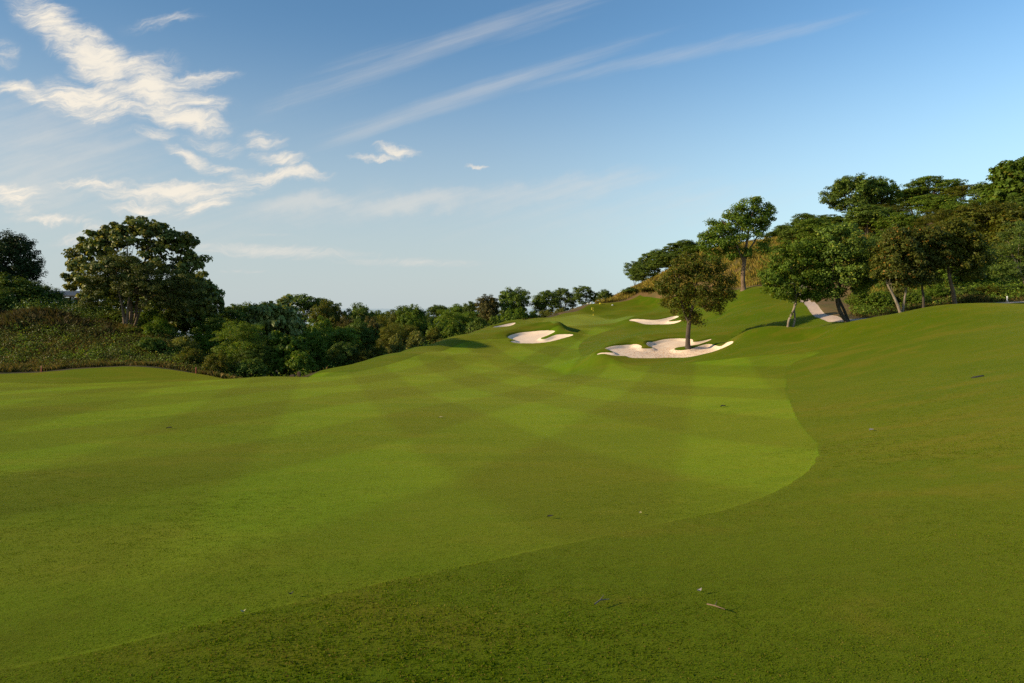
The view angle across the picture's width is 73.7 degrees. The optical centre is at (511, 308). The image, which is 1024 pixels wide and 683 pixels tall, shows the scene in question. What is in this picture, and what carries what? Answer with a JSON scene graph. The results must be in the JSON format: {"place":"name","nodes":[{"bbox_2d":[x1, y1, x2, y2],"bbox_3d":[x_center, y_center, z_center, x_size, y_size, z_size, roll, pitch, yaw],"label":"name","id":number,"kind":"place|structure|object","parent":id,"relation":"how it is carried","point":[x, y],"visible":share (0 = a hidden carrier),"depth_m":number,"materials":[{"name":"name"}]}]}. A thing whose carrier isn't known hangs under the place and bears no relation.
{"place":"outdoors","nodes":[
{"label":"outdoors","id":0,"kind":"place"},
{"bbox_2d":[0,325,818,669],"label":"fairway","id":1,"kind":"structure","parent":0,"point":[486,387],"depth_m":12.07,"materials":[{"name":"green plant"}]},
{"bbox_2d":[0,400,818,668],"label":"fairway grass","id":2,"kind":"structure","parent":0,"point":[149,530],"depth_m":7.22,"materials":[{"name":"green plant"}]},
{"bbox_2d":[0,285,1023,682],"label":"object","id":3,"kind":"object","parent":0,"point":[956,343],"visible":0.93,"depth_m":5.18,"materials":[{"name":"green plant"}]},
{"bbox_2d":[0,361,1023,682],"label":"rough grass","id":4,"kind":"structure","parent":3,"relation":"on","point":[470,627],"depth_m":3.90,"materials":[{"name":"green plant"}]},
{"bbox_2d":[508,330,572,342],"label":"sand bunker","id":5,"kind":"object","parent":3,"relation":"on","point":[531,337],"visible":0.83,"depth_m":87.16},
{"bbox_2d":[543,314,633,325],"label":"putting green","id":6,"kind":"object","parent":3,"relation":"on","point":[580,319],"visible":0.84,"depth_m":106.84,"materials":[{"name":"green plant"}]},
{"bbox_2d":[629,316,680,323],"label":"sand bunker","id":7,"kind":"object","parent":3,"relation":"on","point":[659,321],"visible":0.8,"depth_m":94.44},
{"bbox_2d":[599,338,732,357],"bbox_3d":[14.286,3.534,60.573,11.123,1.633,9.554,0,0,27],"label":"sand bunker","id":8,"kind":"object","parent":3,"relation":"on","point":[671,345],"visible":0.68,"depth_m":60.82},
{"bbox_2d":[653,250,738,348],"bbox_3d":[16.219,-0.775,60.501,7.050,8.770,5.444,0,0,-26],"label":"tree","id":9,"kind":"object","parent":8,"relation":"on","point":[690,267],"visible":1,"depth_m":59.97,"materials":[{"name":"green plant"}]},
{"bbox_2d":[696,196,777,290],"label":"airy tree","id":10,"kind":"object","parent":3,"relation":"on","point":[731,236],"visible":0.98,"depth_m":85.39,"materials":[{"name":"green plant"}]},
{"bbox_2d":[756,238,831,326],"bbox_3d":[22.594,-1.960,54.528,6.298,7.297,4.342,0,0,0],"label":"forked tree","id":11,"kind":"object","parent":3,"relation":"on","point":[778,281],"visible":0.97,"depth_m":53.63,"materials":[{"name":"green plant"}]},
{"bbox_2d":[805,222,879,321],"bbox_3d":[26.136,-2.743,53.887,5.812,8.258,4.784,0,0,0],"label":"leaning tree","id":12,"kind":"object","parent":3,"relation":"on","point":[855,277],"visible":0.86,"depth_m":53.24,"materials":[{"name":"green plant"}]},
{"bbox_2d":[867,225,928,312],"bbox_3d":[28.758,-2.883,50.927,3.851,6.802,3.914,0,0,41],"label":"slender tree","id":13,"kind":"object","parent":3,"relation":"on","point":[896,244],"visible":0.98,"depth_m":50.42,"materials":[{"name":"green plant"}]},
{"bbox_2d":[902,225,958,307],"bbox_3d":[30.894,-3.062,50.967,3.882,6.408,3.162,0,0,0],"label":"slim tree","id":14,"kind":"object","parent":3,"relation":"on","point":[928,272],"visible":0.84,"depth_m":50.33,"materials":[{"name":"green plant"}]},
{"bbox_2d":[927,213,997,303],"bbox_3d":[33.678,-3.641,51.513,5.160,7.216,4.030,0,0,-30],"label":"tilted tree","id":15,"kind":"object","parent":3,"relation":"on","point":[961,235],"visible":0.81,"depth_m":50.88,"materials":[{"name":"green plant"}]},
{"bbox_2d":[0,300,1023,376],"bbox_3d":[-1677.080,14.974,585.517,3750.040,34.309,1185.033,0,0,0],"label":"woodland ground","id":16,"kind":"structure","parent":0,"point":[556,314],"depth_m":59.21,"materials":[{"name":"green plant"}]},
{"bbox_2d":[0,290,18,305],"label":"shrub","id":17,"kind":"object","parent":16,"relation":"on","point":[7,298],"visible":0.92,"depth_m":74.33,"materials":[{"name":"green plant"}]},
{"bbox_2d":[0,272,43,307],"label":"shrub","id":18,"kind":"object","parent":16,"relation":"on","point":[7,285],"visible":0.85,"depth_m":77.36,"materials":[{"name":"green plant"}]},
{"bbox_2d":[0,228,47,285],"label":"mango tree","id":19,"kind":"object","parent":16,"relation":"on","point":[17,252],"visible":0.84,"depth_m":83.39,"materials":[{"name":"green plant"}]},
{"bbox_2d":[13,281,66,302],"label":"shrub","id":20,"kind":"object","parent":16,"relation":"on","point":[46,289],"visible":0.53,"depth_m":79.92,"materials":[{"name":"green plant"}]},
{"bbox_2d":[90,288,146,312],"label":"backing tree","id":21,"kind":"object","parent":16,"relation":"on","point":[117,304],"visible":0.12,"depth_m":82.55,"materials":[{"name":"green plant"}]},
{"bbox_2d":[0,289,243,373],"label":"undergrowth","id":22,"kind":"object","parent":16,"relation":"on","point":[64,304],"visible":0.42,"depth_m":75.69,"materials":[{"name":"green plant"}]},
{"bbox_2d":[59,215,218,326],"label":"broad tree","id":23,"kind":"object","parent":16,"relation":"on","point":[107,238],"visible":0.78,"depth_m":73.20,"materials":[{"name":"green plant"}]},
{"bbox_2d":[76,250,206,323],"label":"fine leaved tree","id":24,"kind":"object","parent":16,"relation":"on","point":[141,281],"visible":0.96,"depth_m":70.42,"materials":[{"name":"green plant"}]},
{"bbox_2d":[133,310,163,325],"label":"shrub","id":25,"kind":"object","parent":16,"relation":"on","point":[144,316],"visible":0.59,"depth_m":75.49,"materials":[{"name":"green plant"}]},
{"bbox_2d":[134,337,168,351],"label":"shrub","id":26,"kind":"object","parent":16,"relation":"on","point":[149,344],"visible":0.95,"depth_m":65.32,"materials":[{"name":"green plant"}]},
{"bbox_2d":[141,315,174,336],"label":"shrub","id":27,"kind":"object","parent":16,"relation":"on","point":[158,326],"visible":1,"depth_m":70.41,"materials":[{"name":"green plant"}]},
{"bbox_2d":[124,296,207,330],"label":"backing tree","id":28,"kind":"object","parent":16,"relation":"on","point":[159,309],"visible":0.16,"depth_m":79.89,"materials":[{"name":"green plant"}]},
{"bbox_2d":[167,335,201,351],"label":"shrub","id":29,"kind":"object","parent":16,"relation":"on","point":[180,343],"visible":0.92,"depth_m":67.52,"materials":[{"name":"green plant"}]},
{"bbox_2d":[173,346,206,363],"bbox_3d":[-30.111,4.520,63.985,3.484,1.884,3.572,0,0,22],"label":"shrub","id":30,"kind":"object","parent":16,"relation":"on","point":[191,354],"visible":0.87,"depth_m":63.53,"materials":[{"name":"green plant"}]},
{"bbox_2d":[160,270,225,333],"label":"broadleaf tree","id":31,"kind":"object","parent":16,"relation":"on","point":[219,303],"visible":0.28,"depth_m":81.03,"materials":[{"name":"green plant"}]},
{"bbox_2d":[192,329,220,354],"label":"shrub","id":32,"kind":"object","parent":16,"relation":"on","point":[204,342],"visible":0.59,"depth_m":72.57,"materials":[{"name":"green plant"}]},
{"bbox_2d":[188,315,237,354],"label":"dark tree","id":33,"kind":"object","parent":16,"relation":"on","point":[210,325],"visible":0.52,"depth_m":78.71,"materials":[{"name":"green plant"}]},
{"bbox_2d":[200,350,233,371],"bbox_3d":[-26.999,5.071,62.576,2.835,2.470,2.906,0,0,-22],"label":"shrub","id":34,"kind":"object","parent":16,"relation":"on","point":[221,362],"visible":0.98,"depth_m":62.15,"materials":[{"name":"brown plant"}]},
{"bbox_2d":[214,303,250,355],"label":"dark tree","id":35,"kind":"object","parent":16,"relation":"on","point":[232,312],"visible":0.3,"depth_m":91.07,"materials":[{"name":"green plant"}]},
{"bbox_2d":[208,319,269,366],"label":"fine leaved tree","id":36,"kind":"object","parent":16,"relation":"on","point":[243,334],"visible":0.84,"depth_m":66.59,"materials":[{"name":"green plant"}]},
{"bbox_2d":[234,357,268,376],"bbox_3d":[-24.325,5.724,63.466,3.232,2.414,3.322,0,0,16],"label":"shrub","id":37,"kind":"object","parent":16,"relation":"on","point":[246,367],"visible":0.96,"depth_m":62.94,"materials":[{"name":"green plant"}]},
{"bbox_2d":[237,345,276,376],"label":"dark tree","id":38,"kind":"object","parent":16,"relation":"on","point":[247,353],"visible":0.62,"depth_m":65.63,"materials":[{"name":"green plant"}]},
{"bbox_2d":[245,294,306,372],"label":"broadleaf tree","id":39,"kind":"object","parent":16,"relation":"on","point":[283,316],"visible":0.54,"depth_m":82.69,"materials":[{"name":"green plant"}]},
{"bbox_2d":[262,330,308,376],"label":"bright tree","id":40,"kind":"object","parent":16,"relation":"on","point":[279,342],"visible":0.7,"depth_m":66.96,"materials":[{"name":"green plant"}]},
{"bbox_2d":[0,307,573,378],"bbox_3d":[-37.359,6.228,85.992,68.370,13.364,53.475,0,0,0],"label":"undergrowth","id":41,"kind":"object","parent":16,"relation":"on","point":[112,337],"visible":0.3,"depth_m":64.68,"materials":[{"name":"green plant"}]},
{"bbox_2d":[0,304,578,378],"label":"brown grass","id":42,"kind":"structure","parent":16,"relation":"on","point":[47,316],"depth_m":69.99,"materials":[{"name":"brown plant"}]},
{"bbox_2d":[283,349,318,375],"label":"shrub","id":43,"kind":"object","parent":16,"relation":"on","point":[304,360],"visible":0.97,"depth_m":65.33,"materials":[{"name":"green plant"}]},
{"bbox_2d":[275,293,341,325],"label":"flat topped tree","id":44,"kind":"object","parent":16,"relation":"on","point":[303,302],"visible":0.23,"depth_m":119.09,"materials":[{"name":"green plant"}]},
{"bbox_2d":[296,328,331,375],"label":"bushy tree","id":45,"kind":"object","parent":16,"relation":"on","point":[314,343],"visible":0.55,"depth_m":76.72,"materials":[{"name":"green plant"}]},
{"bbox_2d":[304,315,333,360],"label":"bushy tree","id":46,"kind":"object","parent":16,"relation":"on","point":[323,327],"visible":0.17,"depth_m":91.72,"materials":[{"name":"green plant"}]},
{"bbox_2d":[306,299,344,338],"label":"olive tree crown","id":47,"kind":"object","parent":16,"relation":"on","point":[332,313],"visible":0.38,"depth_m":104.61,"materials":[{"name":"green plant"}]},
{"bbox_2d":[314,326,361,368],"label":"layered tree","id":48,"kind":"object","parent":16,"relation":"on","point":[346,335],"visible":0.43,"depth_m":78.89,"materials":[{"name":"green plant"}]},
{"bbox_2d":[325,341,360,367],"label":"dark tree","id":49,"kind":"object","parent":16,"relation":"on","point":[339,349],"visible":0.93,"depth_m":70.21,"materials":[{"name":"green plant"}]},
{"bbox_2d":[345,318,379,361],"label":"dark tree","id":50,"kind":"object","parent":16,"relation":"on","point":[365,335],"visible":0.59,"depth_m":94.95,"materials":[{"name":"green plant"}]},
{"bbox_2d":[344,302,383,328],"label":"dark tree","id":51,"kind":"object","parent":16,"relation":"on","point":[360,311],"visible":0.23,"depth_m":120.71,"materials":[{"name":"green plant"}]},
{"bbox_2d":[352,349,376,361],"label":"shrub","id":52,"kind":"object","parent":16,"relation":"on","point":[363,354],"visible":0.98,"depth_m":70.68,"materials":[{"name":"green plant"}]},
{"bbox_2d":[376,311,401,328],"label":"olive tree crown","id":53,"kind":"object","parent":16,"relation":"on","point":[381,318],"visible":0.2,"depth_m":134.41,"materials":[{"name":"green plant"}]},
{"bbox_2d":[374,324,408,351],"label":"olive tree crown","id":54,"kind":"object","parent":16,"relation":"on","point":[390,330],"visible":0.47,"depth_m":91.21,"materials":[{"name":"green plant"}]},
{"bbox_2d":[384,331,405,353],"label":"shrub","id":55,"kind":"object","parent":16,"relation":"on","point":[395,344],"visible":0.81,"depth_m":83.28,"materials":[{"name":"green plant"}]},
{"bbox_2d":[386,322,419,346],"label":"understorey tree","id":56,"kind":"object","parent":16,"relation":"on","point":[409,329],"visible":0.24,"depth_m":97.64,"materials":[{"name":"green plant"}]},
{"bbox_2d":[394,304,427,344],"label":"tree","id":57,"kind":"object","parent":16,"relation":"on","point":[412,317],"visible":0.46,"depth_m":107.65,"materials":[{"name":"green plant"}]},
{"bbox_2d":[405,329,429,349],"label":"shrub","id":58,"kind":"object","parent":16,"relation":"on","point":[416,339],"visible":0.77,"depth_m":89.32,"materials":[{"name":"green plant"}]},
{"bbox_2d":[424,325,443,344],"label":"shrub","id":59,"kind":"object","parent":16,"relation":"on","point":[433,334],"visible":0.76,"depth_m":91.30,"materials":[{"name":"green plant"}]},
{"bbox_2d":[425,318,448,344],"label":"understorey tree","id":60,"kind":"object","parent":16,"relation":"on","point":[443,324],"visible":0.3,"depth_m":105.34,"materials":[{"name":"green plant"}]},
{"bbox_2d":[426,304,451,318],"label":"flat topped tree","id":61,"kind":"object","parent":16,"relation":"on","point":[434,309],"visible":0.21,"depth_m":143.64,"materials":[{"name":"green plant"}]},
{"bbox_2d":[434,308,466,329],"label":"bushy tree","id":62,"kind":"object","parent":16,"relation":"on","point":[456,316],"visible":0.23,"depth_m":120.55,"materials":[{"name":"green plant"}]},
{"bbox_2d":[442,319,467,337],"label":"shrub","id":63,"kind":"object","parent":16,"relation":"on","point":[456,328],"visible":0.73,"depth_m":99.19,"materials":[{"name":"green plant"}]},
{"bbox_2d":[466,317,489,332],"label":"shrub","id":64,"kind":"object","parent":16,"relation":"on","point":[477,323],"visible":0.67,"depth_m":105.19,"materials":[{"name":"green plant"}]},
{"bbox_2d":[475,294,499,322],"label":"reddish tree","id":65,"kind":"object","parent":16,"relation":"on","point":[487,306],"visible":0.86,"depth_m":134.73,"materials":[{"name":"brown plant"}]},
{"bbox_2d":[498,286,530,316],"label":"round tree","id":66,"kind":"object","parent":16,"relation":"on","point":[510,298],"visible":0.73,"depth_m":138.83,"materials":[{"name":"green plant"}]},
{"bbox_2d":[500,307,529,321],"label":"shrub","id":67,"kind":"object","parent":16,"relation":"on","point":[511,315],"visible":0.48,"depth_m":123.10,"materials":[{"name":"green plant"}]},
{"bbox_2d":[529,290,560,313],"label":"round tree","id":68,"kind":"object","parent":16,"relation":"on","point":[539,302],"visible":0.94,"depth_m":140.35,"materials":[{"name":"green plant"}]},
{"bbox_2d":[752,235,1023,315],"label":"undergrowth","id":69,"kind":"object","parent":16,"relation":"on","point":[994,282],"visible":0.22,"depth_m":61.20,"materials":[{"name":"green plant"}]},
{"bbox_2d":[901,291,932,303],"bbox_3d":[35.511,-0.750,59.968,2.467,1.589,2.535,0,0,6],"label":"shrub","id":70,"kind":"object","parent":16,"relation":"on","point":[912,298],"visible":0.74,"depth_m":59.59,"materials":[{"name":"green plant"}]},
{"bbox_2d":[983,220,1023,282],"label":"feathery tree","id":71,"kind":"object","parent":16,"relation":"on","point":[1014,267],"visible":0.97,"depth_m":59.88,"materials":[{"name":"green plant"}]},
{"bbox_2d":[0,0,1023,308],"label":"sky","id":72,"kind":"structure","parent":0,"point":[378,154],"materials":[{"name":"blue"}]},
{"bbox_2d":[558,215,1007,315],"bbox_3d":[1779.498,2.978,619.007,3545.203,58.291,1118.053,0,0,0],"label":"hillside","id":73,"kind":"structure","parent":0,"point":[828,307],"depth_m":93.66,"materials":[{"name":"green plant"}]},
{"bbox_2d":[552,287,577,310],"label":"round tree","id":74,"kind":"object","parent":73,"relation":"on","point":[568,298],"visible":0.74,"depth_m":145.44,"materials":[{"name":"green plant"}]},
{"bbox_2d":[572,285,597,304],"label":"round tree","id":75,"kind":"object","parent":73,"relation":"on","point":[579,295],"visible":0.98,"depth_m":141.58,"materials":[{"name":"green plant"}]},
{"bbox_2d":[629,261,661,281],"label":"ridge tree","id":76,"kind":"object","parent":73,"relation":"on","point":[642,270],"visible":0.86,"depth_m":141.16,"materials":[{"name":"green plant"}]},
{"bbox_2d":[636,249,670,268],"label":"ridge tree","id":77,"kind":"object","parent":73,"relation":"on","point":[648,255],"visible":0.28,"depth_m":143.75,"materials":[{"name":"green plant"}]},
{"bbox_2d":[649,251,683,267],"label":"ridge tree","id":78,"kind":"object","parent":73,"relation":"on","point":[663,258],"visible":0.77,"depth_m":137.15,"materials":[{"name":"green plant"}]},
{"bbox_2d":[662,239,710,253],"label":"ridge tree","id":79,"kind":"object","parent":73,"relation":"on","point":[679,244],"visible":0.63,"depth_m":140.46,"materials":[{"name":"green plant"}]},
{"bbox_2d":[775,224,800,242],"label":"slope tree","id":80,"kind":"object","parent":73,"relation":"on","point":[783,230],"visible":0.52,"depth_m":105.42,"materials":[{"name":"green plant"}]},
{"bbox_2d":[784,213,817,225],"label":"ridge tree","id":81,"kind":"object","parent":73,"relation":"on","point":[796,219],"visible":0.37,"depth_m":130.37,"materials":[{"name":"green plant"}]},
{"bbox_2d":[592,227,1023,317],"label":"long grass","id":82,"kind":"structure","parent":73,"relation":"on","point":[971,298],"depth_m":59.48,"materials":[{"name":"plant"}]},
{"bbox_2d":[596,227,1022,302],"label":"dry grass","id":83,"kind":"structure","parent":73,"relation":"on","point":[749,273],"depth_m":104.04,"materials":[{"name":"plant"}]},
{"bbox_2d":[789,217,840,242],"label":"slope tree","id":84,"kind":"object","parent":73,"relation":"on","point":[806,231],"visible":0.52,"depth_m":96.84,"materials":[{"name":"green plant"}]},
{"bbox_2d":[817,173,888,211],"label":"ridge tree","id":85,"kind":"object","parent":73,"relation":"on","point":[842,188],"visible":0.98,"depth_m":116.53,"materials":[{"name":"green plant"}]},
{"bbox_2d":[843,290,872,306],"bbox_3d":[31.725,-0.955,61.920,2.883,2.598,2.812,0,0,-6],"label":"shrub","id":86,"kind":"object","parent":73,"relation":"on","point":[860,298],"visible":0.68,"depth_m":61.42,"materials":[{"name":"green plant"}]},
{"bbox_2d":[840,203,896,234],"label":"slope tree","id":87,"kind":"object","parent":73,"relation":"on","point":[864,215],"visible":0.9,"depth_m":102.49,"materials":[{"name":"green plant"}]},
{"bbox_2d":[860,290,893,308],"bbox_3d":[32.798,-0.682,60.956,2.747,1.922,2.823,0,0,-15],"label":"shrub","id":88,"kind":"object","parent":73,"relation":"on","point":[883,297],"visible":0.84,"depth_m":60.50,"materials":[{"name":"green plant"}]},
{"bbox_2d":[850,175,904,206],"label":"ridge tree","id":89,"kind":"object","parent":73,"relation":"on","point":[892,189],"visible":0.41,"depth_m":117.64,"materials":[{"name":"green plant"}]},
{"bbox_2d":[857,203,917,231],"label":"slope tree","id":90,"kind":"object","parent":73,"relation":"on","point":[897,209],"visible":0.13,"depth_m":106.16,"materials":[{"name":"green plant"}]},
{"bbox_2d":[871,211,931,235],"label":"slope tree","id":91,"kind":"object","parent":73,"relation":"on","point":[904,219],"visible":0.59,"depth_m":96.55,"materials":[{"name":"green plant"}]},
{"bbox_2d":[896,175,968,218],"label":"ridge tree","id":92,"kind":"object","parent":73,"relation":"on","point":[921,185],"visible":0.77,"depth_m":118.89,"materials":[{"name":"green plant"}]},
{"bbox_2d":[910,207,954,229],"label":"slope tree","id":93,"kind":"object","parent":73,"relation":"on","point":[941,215],"visible":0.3,"depth_m":91.10,"materials":[{"name":"green plant"}]},
{"bbox_2d":[906,194,960,223],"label":"slope tree","id":94,"kind":"object","parent":73,"relation":"on","point":[930,201],"visible":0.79,"depth_m":106.50,"materials":[{"name":"green plant"}]},
{"bbox_2d":[924,282,950,297],"bbox_3d":[38.528,-1.462,61.929,2.768,1.899,2.700,0,0,-12],"label":"shrub","id":95,"kind":"object","parent":73,"relation":"on","point":[938,289],"visible":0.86,"depth_m":61.30,"materials":[{"name":"green plant"}]},
{"bbox_2d":[919,264,965,285],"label":"slope tree","id":96,"kind":"object","parent":73,"relation":"on","point":[943,273],"visible":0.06,"depth_m":66.48,"materials":[{"name":"green plant"}]},
{"bbox_2d":[937,184,974,203],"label":"ridge tree","id":97,"kind":"object","parent":73,"relation":"on","point":[961,193],"visible":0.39,"depth_m":113.82,"materials":[{"name":"green plant"}]},
{"bbox_2d":[940,199,984,214],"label":"slope tree","id":98,"kind":"object","parent":73,"relation":"on","point":[953,206],"visible":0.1,"depth_m":95.79,"materials":[{"name":"green plant"}]},
{"bbox_2d":[966,181,992,203],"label":"ridge tree","id":99,"kind":"object","parent":73,"relation":"on","point":[980,187],"visible":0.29,"depth_m":103.72,"materials":[{"name":"green plant"}]},
{"bbox_2d":[947,200,1018,233],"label":"slope tree","id":100,"kind":"object","parent":73,"relation":"on","point":[981,215],"visible":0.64,"depth_m":82.61,"materials":[{"name":"green plant"}]},
{"bbox_2d":[975,284,1004,294],"bbox_3d":[42.398,-1.449,61.029,2.767,1.403,2.837,0,0,12],"label":"shrub","id":101,"kind":"object","parent":73,"relation":"on","point":[983,289],"visible":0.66,"depth_m":60.55,"materials":[{"name":"green plant"}]},
{"bbox_2d":[979,156,1023,204],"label":"ridge tree","id":102,"kind":"object","parent":73,"relation":"on","point":[1007,178],"visible":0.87,"depth_m":94.64,"materials":[{"name":"green plant"}]},
{"bbox_2d":[982,206,1023,246],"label":"slope tree","id":103,"kind":"object","parent":73,"relation":"on","point":[1002,218],"visible":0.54,"depth_m":79.31,"materials":[{"name":"green plant"}]},
{"bbox_2d":[987,238,1023,277],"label":"slope tree","id":104,"kind":"object","parent":73,"relation":"on","point":[1016,255],"visible":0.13,"depth_m":71.00,"materials":[{"name":"green plant"}]},
{"bbox_2d":[1006,193,1023,207],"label":"slope tree","id":105,"kind":"object","parent":73,"relation":"on","point":[1019,199],"visible":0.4,"depth_m":90.96,"materials":[{"name":"green plant"}]},
{"bbox_2d":[800,286,1023,321],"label":"cart path","id":106,"kind":"structure","parent":0,"point":[815,310],"depth_m":63.48,"materials":[{"name":"concrete"}]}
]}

